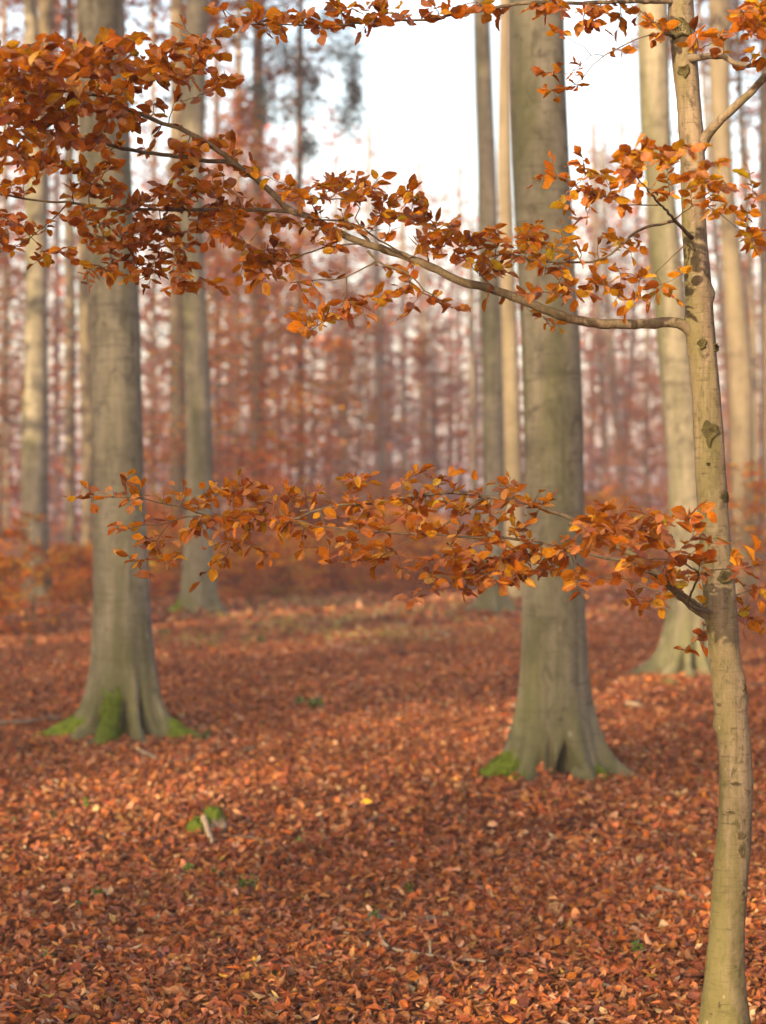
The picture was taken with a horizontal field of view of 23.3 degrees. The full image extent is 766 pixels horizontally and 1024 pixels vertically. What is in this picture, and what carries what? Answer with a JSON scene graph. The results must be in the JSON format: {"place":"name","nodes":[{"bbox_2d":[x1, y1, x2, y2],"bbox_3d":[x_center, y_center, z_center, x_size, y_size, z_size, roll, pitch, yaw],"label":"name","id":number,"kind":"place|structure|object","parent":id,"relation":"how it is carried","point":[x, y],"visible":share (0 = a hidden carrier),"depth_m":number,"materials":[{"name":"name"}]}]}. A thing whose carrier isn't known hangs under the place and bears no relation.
{"place":"outdoors","nodes":[
{"label":"outdoors","id":0,"kind":"place"},
{"bbox_2d":[157,628,171,633],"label":"green plant","id":1,"kind":"object","parent":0,"point":[165,630],"visible":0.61,"depth_m":24.95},
{"bbox_2d":[0,0,760,512],"label":"sky","id":2,"kind":"structure","parent":0,"point":[423,83],"materials":[{"name":"white"}]},
{"bbox_2d":[0,513,765,1023],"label":"ground","id":3,"kind":"structure","parent":0,"point":[276,699],"depth_m":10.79,"materials":[{"name":"brown plant"}]},
{"bbox_2d":[2,815,16,824],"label":"green plant","id":4,"kind":"object","parent":3,"relation":"on","point":[12,818],"visible":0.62,"depth_m":9.56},
{"bbox_2d":[0,531,48,634],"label":"beech bush","id":5,"kind":"object","parent":3,"relation":"on","point":[6,570],"visible":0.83,"depth_m":24.03,"materials":[{"name":"orange plant"}]},
{"bbox_2d":[0,715,61,725],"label":"fallen branch","id":6,"kind":"object","parent":3,"relation":"on","point":[25,721],"visible":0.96,"depth_m":14.29,"materials":[{"name":"brown wood"}]},
{"bbox_2d":[0,0,64,543],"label":"beech tree","id":7,"kind":"object","parent":3,"relation":"on","point":[5,174],"visible":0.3,"depth_m":84.87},
{"bbox_2d":[0,512,69,648],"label":"beech seedling","id":8,"kind":"object","parent":3,"relation":"on","point":[14,534],"visible":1,"depth_m":21.99,"materials":[{"name":"orange plant"}]},
{"bbox_2d":[0,0,81,540],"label":"beech tree","id":9,"kind":"object","parent":3,"relation":"on","point":[56,178],"visible":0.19,"depth_m":89.86,"materials":[{"name":"brown plant"}]},
{"bbox_2d":[17,0,66,605],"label":"beech tree","id":10,"kind":"object","parent":3,"relation":"on","point":[35,464],"visible":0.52,"depth_m":33.32,"materials":[{"name":"brown plant"}]},
{"bbox_2d":[0,178,90,544],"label":"young beech tree","id":11,"kind":"object","parent":3,"relation":"on","point":[5,367],"visible":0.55,"depth_m":46.00,"materials":[{"name":"plant"}]},
{"bbox_2d":[38,0,53,252],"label":"beech tree","id":12,"kind":"object","parent":3,"relation":"on","point":[45,15],"visible":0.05,"depth_m":37.88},
{"bbox_2d":[39,948,55,959],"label":"green plant","id":13,"kind":"object","parent":3,"relation":"on","point":[45,954],"visible":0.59,"depth_m":6.78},
{"bbox_2d":[47,810,55,818],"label":"green plant","id":14,"kind":"object","parent":3,"relation":"on","point":[51,813],"visible":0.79,"depth_m":9.85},
{"bbox_2d":[34,544,92,607],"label":"beech bush","id":15,"kind":"object","parent":3,"relation":"on","point":[77,579],"visible":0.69,"depth_m":32.73,"materials":[{"name":"orange plant"}]},
{"bbox_2d":[50,540,90,590],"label":"beech bush","id":16,"kind":"object","parent":3,"relation":"on","point":[59,547],"visible":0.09,"depth_m":36.84,"materials":[{"name":"orange plant"}]},
{"bbox_2d":[72,899,82,904],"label":"green plant","id":17,"kind":"object","parent":3,"relation":"on","point":[77,902],"visible":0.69,"depth_m":7.72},
{"bbox_2d":[0,0,169,566],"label":"beech tree","id":18,"kind":"object","parent":3,"relation":"on","point":[67,15],"visible":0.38,"depth_m":51.87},
{"bbox_2d":[0,0,169,547],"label":"beech tree","id":19,"kind":"object","parent":3,"relation":"on","point":[85,382],"visible":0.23,"depth_m":45.86,"materials":[{"name":"plant"}]},
{"bbox_2d":[84,797,93,807],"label":"green plant","id":20,"kind":"object","parent":3,"relation":"on","point":[86,802],"visible":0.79,"depth_m":10.27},
{"bbox_2d":[91,886,102,898],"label":"green plant","id":21,"kind":"object","parent":3,"relation":"on","point":[97,891],"visible":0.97,"depth_m":7.90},
{"bbox_2d":[27,0,204,748],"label":"beech tree","id":22,"kind":"object","parent":3,"relation":"on","point":[122,694],"visible":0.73,"depth_m":13.63,"materials":[{"name":"grey plant"}]},
{"bbox_2d":[73,522,182,598],"bbox_3d":[-4.615,0.931,34.012,2.199,1.578,2.178,0,0,0],"label":"beech bush","id":23,"kind":"object","parent":3,"relation":"on","point":[160,577],"visible":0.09,"depth_m":33.92,"materials":[{"name":"orange plant"}]},
{"bbox_2d":[138,749,158,759],"bbox_3d":[-1.588,1.651,12.607,0.030,0.035,0.498,0,0,-21],"label":"fallen stick","id":24,"kind":"object","parent":3,"relation":"on","point":[145,753],"visible":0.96,"depth_m":12.61,"materials":[{"name":"brown wood"}]},
{"bbox_2d":[88,498,215,583],"bbox_3d":[-4.962,0.718,40.168,2.673,2.033,2.851,0,0,43],"label":"beech bush","id":25,"kind":"object","parent":3,"relation":"on","point":[154,513],"visible":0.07,"depth_m":39.45,"materials":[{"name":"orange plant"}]},
{"bbox_2d":[141,344,169,511],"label":"young beech tree","id":26,"kind":"object","parent":3,"relation":"on","point":[153,398],"visible":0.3,"depth_m":63.99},
{"bbox_2d":[130,0,210,502],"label":"beech tree","id":27,"kind":"object","parent":3,"relation":"on","point":[152,125],"visible":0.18,"depth_m":87.88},
{"bbox_2d":[163,757,192,763],"bbox_3d":[-1.347,1.650,12.300,0.037,0.035,0.295,0,0,34],"label":"fallen stick","id":28,"kind":"object","parent":3,"relation":"on","point":[184,759],"visible":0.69,"depth_m":12.29,"materials":[{"name":"brown wood"}]},
{"bbox_2d":[147,519,214,592],"bbox_3d":[-4.286,0.879,36.979,2.060,1.614,2.434,0,0,0],"label":"beech bush","id":29,"kind":"object","parent":3,"relation":"on","point":[177,528],"visible":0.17,"depth_m":36.77,"materials":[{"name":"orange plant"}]},
{"bbox_2d":[183,862,193,873],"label":"green plant","id":30,"kind":"object","parent":3,"relation":"on","point":[187,865],"visible":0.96,"depth_m":8.55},
{"bbox_2d":[60,118,325,536],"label":"young beech tree","id":31,"kind":"object","parent":3,"relation":"on","point":[225,409],"visible":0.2,"depth_m":47.87,"materials":[{"name":"plant"}]},
{"bbox_2d":[167,0,227,615],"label":"beech tree","id":32,"kind":"object","parent":3,"relation":"on","point":[203,594],"visible":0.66,"depth_m":30.02,"materials":[{"name":"brown plant"}]},
{"bbox_2d":[195,730,210,740],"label":"green plant","id":33,"kind":"object","parent":3,"relation":"on","point":[204,735],"visible":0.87,"depth_m":13.43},
{"bbox_2d":[186,805,232,844],"bbox_3d":[-0.894,1.606,9.396,0.239,0.196,0.520,0,0,0],"label":"tree stump","id":34,"kind":"object","parent":3,"relation":"on","point":[211,817],"visible":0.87,"depth_m":9.51,"materials":[{"name":"plant"}]},
{"bbox_2d":[131,13,290,542],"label":"beech tree","id":35,"kind":"object","parent":3,"relation":"on","point":[215,112],"visible":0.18,"depth_m":73.87,"materials":[{"name":"brown plant"}]},
{"bbox_2d":[124,0,303,574],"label":"beech tree","id":36,"kind":"object","parent":3,"relation":"on","point":[177,8],"visible":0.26,"depth_m":42.85,"materials":[{"name":"plant"}]},
{"bbox_2d":[207,867,223,877],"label":"green plant","id":37,"kind":"object","parent":3,"relation":"on","point":[214,870],"visible":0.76,"depth_m":8.45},
{"bbox_2d":[150,0,312,537],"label":"beech tree","id":38,"kind":"object","parent":3,"relation":"on","point":[238,53],"visible":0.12,"depth_m":79.88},
{"bbox_2d":[124,0,345,543],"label":"beech tree","id":39,"kind":"object","parent":3,"relation":"on","point":[258,67],"visible":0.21,"depth_m":49.89,"materials":[{"name":"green plant"}]},
{"bbox_2d":[214,547,279,599],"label":"beech bush","id":40,"kind":"object","parent":3,"relation":"on","point":[246,563],"visible":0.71,"depth_m":33.79,"materials":[{"name":"orange plant"}]},
{"bbox_2d":[238,873,257,888],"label":"green plant","id":41,"kind":"object","parent":3,"relation":"on","point":[244,883],"visible":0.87,"depth_m":8.22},
{"bbox_2d":[241,744,258,751],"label":"fallen stick","id":42,"kind":"object","parent":3,"relation":"on","point":[247,748],"visible":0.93,"depth_m":12.66,"materials":[{"name":"brown wood"}]},
{"bbox_2d":[256,632,265,643],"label":"green plant","id":43,"kind":"object","parent":3,"relation":"on","point":[263,639],"visible":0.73,"depth_m":23.11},
{"bbox_2d":[230,835,298,867],"bbox_3d":[-0.533,1.647,9.037,0.139,0.024,0.916,0,0,-27],"label":"fallen stick","id":44,"kind":"object","parent":3,"relation":"on","point":[259,839],"visible":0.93,"depth_m":9.35,"materials":[{"name":"brown wood"}]},
{"bbox_2d":[214,498,327,582],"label":"beech bush","id":45,"kind":"object","parent":3,"relation":"on","point":[269,509],"visible":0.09,"depth_m":41.56,"materials":[{"name":"brown plant"}]},
{"bbox_2d":[221,162,338,496],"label":"beech tree","id":46,"kind":"object","parent":3,"relation":"on","point":[277,325],"visible":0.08,"depth_m":91.89,"materials":[{"name":"brown plant"}]},
{"bbox_2d":[236,539,328,599],"bbox_3d":[-1.897,1.112,35.018,1.755,1.276,1.775,0,0,0],"label":"beech bush","id":47,"kind":"object","parent":3,"relation":"on","point":[283,586],"visible":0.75,"depth_m":34.75,"materials":[{"name":"orange plant"}]},
{"bbox_2d":[141,84,434,578],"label":"young beech tree","id":48,"kind":"object","parent":3,"relation":"on","point":[256,312],"visible":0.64,"depth_m":40.83,"materials":[{"name":"plant"}]},
{"bbox_2d":[294,697,304,704],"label":"green plant","id":49,"kind":"object","parent":3,"relation":"on","point":[299,699],"visible":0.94,"depth_m":15.43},
{"bbox_2d":[226,0,377,509],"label":"spruce tree","id":50,"kind":"object","parent":3,"relation":"on","point":[355,96],"visible":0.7,"depth_m":47.91,"materials":[{"name":"grey plant"}]},
{"bbox_2d":[264,492,362,576],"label":"beech bush","id":51,"kind":"object","parent":3,"relation":"on","point":[324,504],"visible":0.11,"depth_m":43.67,"materials":[{"name":"brown plant"}]},
{"bbox_2d":[307,694,323,708],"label":"green plant","id":52,"kind":"object","parent":3,"relation":"on","point":[313,703],"visible":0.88,"depth_m":15.15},
{"bbox_2d":[319,809,326,839],"bbox_3d":[-0.317,1.631,9.700,0.032,0.029,0.799,0,0,-3],"label":"fallen stick","id":53,"kind":"object","parent":3,"relation":"on","point":[319,826],"visible":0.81,"depth_m":9.61,"materials":[{"name":"brown wood"}]},
{"bbox_2d":[283,523,371,592],"bbox_3d":[-1.086,0.925,37.928,1.912,1.494,2.182,0,0,0],"label":"beech bush","id":54,"kind":"object","parent":3,"relation":"on","point":[332,582],"visible":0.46,"depth_m":37.65,"materials":[{"name":"orange plant"}]},
{"bbox_2d":[213,204,443,556],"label":"young beech tree","id":55,"kind":"object","parent":3,"relation":"on","point":[314,425],"visible":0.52,"depth_m":44.91,"materials":[{"name":"plant"}]},
{"bbox_2d":[151,590,510,647],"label":"grass","id":56,"kind":"structure","parent":3,"relation":"on","point":[308,619],"depth_m":26.29,"materials":[{"name":"plant"}]},
{"bbox_2d":[325,642,373,652],"bbox_3d":[-0.395,1.635,22.314,0.368,0.081,1.252,0,0,-20],"label":"fallen stick","id":57,"kind":"object","parent":3,"relation":"on","point":[348,649],"visible":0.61,"depth_m":21.87,"materials":[{"name":"brown wood"}]},
{"bbox_2d":[289,205,420,533],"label":"beech tree","id":58,"kind":"object","parent":3,"relation":"on","point":[344,241],"visible":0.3,"depth_m":81.88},
{"bbox_2d":[360,799,371,803],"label":"fallen leaf","id":59,"kind":"object","parent":3,"relation":"on","point":[367,801],"visible":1,"depth_m":10.26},
{"bbox_2d":[324,115,419,526],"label":"beech tree","id":60,"kind":"object","parent":3,"relation":"on","point":[368,167],"visible":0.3,"depth_m":107.91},
{"bbox_2d":[360,813,384,827],"bbox_3d":[-0.054,1.629,9.818,0.028,0.030,0.367,0,0,17],"label":"fallen stick","id":61,"kind":"object","parent":3,"relation":"on","point":[382,814],"visible":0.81,"depth_m":9.82,"materials":[{"name":"brown wood"}]},
{"bbox_2d":[362,912,387,930],"bbox_3d":[-0.035,1.676,7.585,0.120,0.085,0.117,0,0,0],"label":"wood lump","id":62,"kind":"object","parent":3,"relation":"on","point":[380,916],"visible":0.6,"depth_m":7.57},
{"bbox_2d":[369,906,379,918],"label":"green plant","id":63,"kind":"object","parent":62,"relation":"on","point":[373,912],"visible":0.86,"depth_m":7.55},
{"bbox_2d":[0,66,760,533],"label":"distant forest","id":64,"kind":"object","parent":3,"relation":"on","point":[594,450],"visible":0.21,"depth_m":99.24,"materials":[{"name":"brown plant"}]},
{"bbox_2d":[319,179,441,533],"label":"beech tree","id":65,"kind":"object","parent":3,"relation":"on","point":[376,270],"visible":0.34,"depth_m":84.82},
{"bbox_2d":[339,536,424,594],"bbox_3d":[-0.137,1.086,36.919,1.775,1.227,1.743,0,0,34],"label":"beech bush","id":66,"kind":"object","parent":3,"relation":"on","point":[373,585],"visible":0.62,"depth_m":36.80,"materials":[{"name":"orange plant"}]},
{"bbox_2d":[0,0,765,1023],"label":"young beech","id":67,"kind":"object","parent":3,"relation":"on","point":[44,88],"visible":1,"depth_m":5.31,"materials":[{"name":"orange plant"}]},
{"bbox_2d":[305,280,462,534],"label":"young beech tree","id":68,"kind":"object","parent":3,"relation":"on","point":[388,396],"visible":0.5,"depth_m":49.95,"materials":[{"name":"plant"}]},
{"bbox_2d":[351,258,439,510],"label":"beech tree","id":69,"kind":"object","parent":3,"relation":"on","point":[388,341],"visible":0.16,"depth_m":103.89,"materials":[{"name":"brown plant"}]},
{"bbox_2d":[347,503,463,583],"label":"beech bush","id":70,"kind":"object","parent":3,"relation":"on","point":[388,514],"visible":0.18,"depth_m":42.76,"materials":[{"name":"orange plant"}]},
{"bbox_2d":[349,199,467,507],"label":"beech tree","id":71,"kind":"object","parent":3,"relation":"on","point":[404,460],"visible":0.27,"depth_m":94.87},
{"bbox_2d":[404,881,414,893],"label":"green plant","id":72,"kind":"object","parent":3,"relation":"on","point":[409,890],"visible":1,"depth_m":8.13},
{"bbox_2d":[381,145,466,504],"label":"beech tree","id":73,"kind":"object","parent":3,"relation":"on","point":[419,176],"visible":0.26,"depth_m":115.92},
{"bbox_2d":[373,317,481,562],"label":"young beech tree","id":74,"kind":"object","parent":3,"relation":"on","point":[421,360],"visible":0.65,"depth_m":53.92,"materials":[{"name":"plant"}]},
{"bbox_2d":[373,230,481,517],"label":"beech tree","id":75,"kind":"object","parent":3,"relation":"on","point":[424,286],"visible":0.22,"depth_m":99.87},
{"bbox_2d":[385,522,474,590],"bbox_3d":[1.008,0.948,39.030,2.180,1.578,2.242,0,0,0],"label":"beech bush","id":76,"kind":"object","parent":3,"relation":"on","point":[425,546],"visible":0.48,"depth_m":38.70,"materials":[{"name":"orange plant"}]},
{"bbox_2d":[378,932,485,962],"bbox_3d":[0.121,1.621,6.978,0.147,0.076,0.702,0,0,-34],"label":"fallen stick","id":77,"kind":"object","parent":3,"relation":"on","point":[385,944],"visible":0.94,"depth_m":6.88,"materials":[{"name":"brown wood"}]},
{"bbox_2d":[415,915,450,926],"bbox_3d":[0.201,1.681,7.616,0.169,0.062,0.111,0,0,0],"label":"soil clod","id":78,"kind":"object","parent":3,"relation":"on","point":[429,917],"visible":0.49,"depth_m":7.61,"materials":[{"name":"brown soil"}]},
{"bbox_2d":[398,271,481,519],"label":"beech tree","id":79,"kind":"object","parent":3,"relation":"on","point":[450,294],"visible":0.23,"depth_m":104.91,"materials":[{"name":"brown plant"}]},
{"bbox_2d":[418,152,481,524],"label":"beech tree","id":80,"kind":"object","parent":3,"relation":"on","point":[458,187],"visible":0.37,"depth_m":111.90,"materials":[{"name":"brown plant"}]},
{"bbox_2d":[389,190,522,543],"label":"beech tree","id":81,"kind":"object","parent":3,"relation":"on","point":[472,347],"visible":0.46,"depth_m":77.87,"materials":[{"name":"plant"}]},
{"bbox_2d":[459,0,521,614],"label":"beech tree","id":82,"kind":"object","parent":3,"relation":"on","point":[493,465],"visible":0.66,"depth_m":29.76,"materials":[{"name":"beige plant"}]},
{"bbox_2d":[497,0,523,599],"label":"beech tree","id":83,"kind":"object","parent":3,"relation":"on","point":[512,423],"visible":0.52,"depth_m":34.88,"materials":[{"name":"plant"}]},
{"bbox_2d":[471,0,645,788],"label":"beech tree","id":84,"kind":"object","parent":3,"relation":"on","point":[555,726],"visible":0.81,"depth_m":11.14,"materials":[{"name":"grey plant"}]},
{"bbox_2d":[570,110,644,489],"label":"beech tree","id":85,"kind":"object","parent":3,"relation":"on","point":[593,132],"visible":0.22,"depth_m":103.90,"materials":[{"name":"brown plant"}]},
{"bbox_2d":[585,482,634,585],"bbox_3d":[4.865,0.542,39.946,1.162,2.385,1.136,0,0,0],"label":"beech seedling","id":86,"kind":"object","parent":3,"relation":"on","point":[608,564],"visible":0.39,"depth_m":39.99,"materials":[{"name":"orange plant"}]},
{"bbox_2d":[573,136,654,494],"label":"beech tree","id":87,"kind":"object","parent":3,"relation":"on","point":[597,233],"visible":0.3,"depth_m":79.90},
{"bbox_2d":[572,134,661,509],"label":"beech tree","id":88,"kind":"object","parent":3,"relation":"on","point":[607,300],"visible":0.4,"depth_m":75.89,"materials":[{"name":"plant"}]},
{"bbox_2d":[584,489,652,571],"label":"beech bush","id":89,"kind":"object","parent":3,"relation":"on","point":[587,500],"visible":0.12,"depth_m":46.48,"materials":[{"name":"orange plant"}]},
{"bbox_2d":[584,518,660,584],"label":"beech bush","id":90,"kind":"object","parent":3,"relation":"on","point":[600,572],"visible":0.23,"depth_m":41.77,"materials":[{"name":"orange plant"}]},
{"bbox_2d":[581,328,665,514],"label":"young beech tree","id":91,"kind":"object","parent":3,"relation":"on","point":[603,353],"visible":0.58,"depth_m":69.93,"materials":[{"name":"plant"}]},
{"bbox_2d":[575,107,679,441],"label":"beech tree","id":92,"kind":"object","parent":3,"relation":"on","point":[621,128],"visible":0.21,"depth_m":107.92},
{"bbox_2d":[592,353,667,550],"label":"young beech tree","id":93,"kind":"object","parent":3,"relation":"on","point":[644,416],"visible":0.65,"depth_m":59.88,"materials":[{"name":"plant"}]},
{"bbox_2d":[580,181,683,485],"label":"beech tree","id":94,"kind":"object","parent":3,"relation":"on","point":[634,309],"visible":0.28,"depth_m":81.91,"materials":[{"name":"brown plant"}]},
{"bbox_2d":[598,508,667,576],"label":"beech bush","id":95,"kind":"object","parent":3,"relation":"on","point":[654,552],"visible":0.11,"depth_m":44.59,"materials":[{"name":"orange plant"}]},
{"bbox_2d":[625,701,645,707],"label":"fallen stick","id":96,"kind":"object","parent":3,"relation":"on","point":[635,704],"visible":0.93,"depth_m":15.93,"materials":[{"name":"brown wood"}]},
{"bbox_2d":[630,938,644,951],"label":"green plant","id":97,"kind":"object","parent":3,"relation":"on","point":[637,947],"visible":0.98,"depth_m":6.91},
{"bbox_2d":[603,206,681,500],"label":"beech tree","id":98,"kind":"object","parent":3,"relation":"on","point":[647,330],"visible":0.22,"depth_m":95.90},
{"bbox_2d":[621,3,710,677],"bbox_3d":[2.551,-11.598,18.408,8.267,26.654,8.582,0,0,0],"label":"beech tree","id":99,"kind":"object","parent":3,"relation":"on","point":[682,622],"visible":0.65,"depth_m":18.16,"materials":[{"name":"beige plant"}]},
{"bbox_2d":[640,882,698,900],"bbox_3d":[1.219,1.618,7.934,0.022,0.035,0.450,0,0,-24],"label":"fallen stick","id":100,"kind":"object","parent":3,"relation":"on","point":[664,889],"visible":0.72,"depth_m":7.92,"materials":[{"name":"brown wood"}]},
{"bbox_2d":[662,678,678,685],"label":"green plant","id":101,"kind":"object","parent":3,"relation":"on","point":[670,681],"visible":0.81,"depth_m":17.21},
{"bbox_2d":[605,0,758,569],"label":"beech tree","id":102,"kind":"object","parent":3,"relation":"on","point":[738,88],"visible":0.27,"depth_m":51.93,"materials":[{"name":"plant"}]},
{"bbox_2d":[615,308,759,536],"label":"young beech tree","id":103,"kind":"object","parent":3,"relation":"on","point":[719,338],"visible":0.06,"depth_m":68.10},
{"bbox_2d":[642,0,759,533],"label":"beech tree","id":104,"kind":"object","parent":3,"relation":"on","point":[714,222],"visible":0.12,"depth_m":65.91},
{"bbox_2d":[669,0,765,574],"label":"beech tree","id":105,"kind":"object","parent":3,"relation":"on","point":[762,186],"visible":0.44,"depth_m":47.88,"materials":[{"name":"plant"}]},
{"bbox_2d":[708,0,759,597],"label":"beech tree","id":106,"kind":"object","parent":3,"relation":"on","point":[739,360],"visible":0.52,"depth_m":35.82,"materials":[{"name":"plant"}]},
{"bbox_2d":[715,259,760,534],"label":"young beech tree","id":107,"kind":"object","parent":3,"relation":"on","point":[725,367],"visible":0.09,"depth_m":55.89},
{"bbox_2d":[726,460,765,606],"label":"beech seedling","id":108,"kind":"object","parent":3,"relation":"on","point":[755,483],"visible":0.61,"depth_m":29.00,"materials":[{"name":"orange plant"}]},
{"bbox_2d":[737,490,765,603],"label":"beech seedling","id":109,"kind":"object","parent":3,"relation":"on","point":[761,520],"visible":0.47,"depth_m":31.00,"materials":[{"name":"orange plant"}]},
{"bbox_2d":[749,681,765,686],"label":"fallen stick","id":110,"kind":"object","parent":3,"relation":"on","point":[758,683],"visible":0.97,"depth_m":17.28,"materials":[{"name":"brown wood"}]}
]}

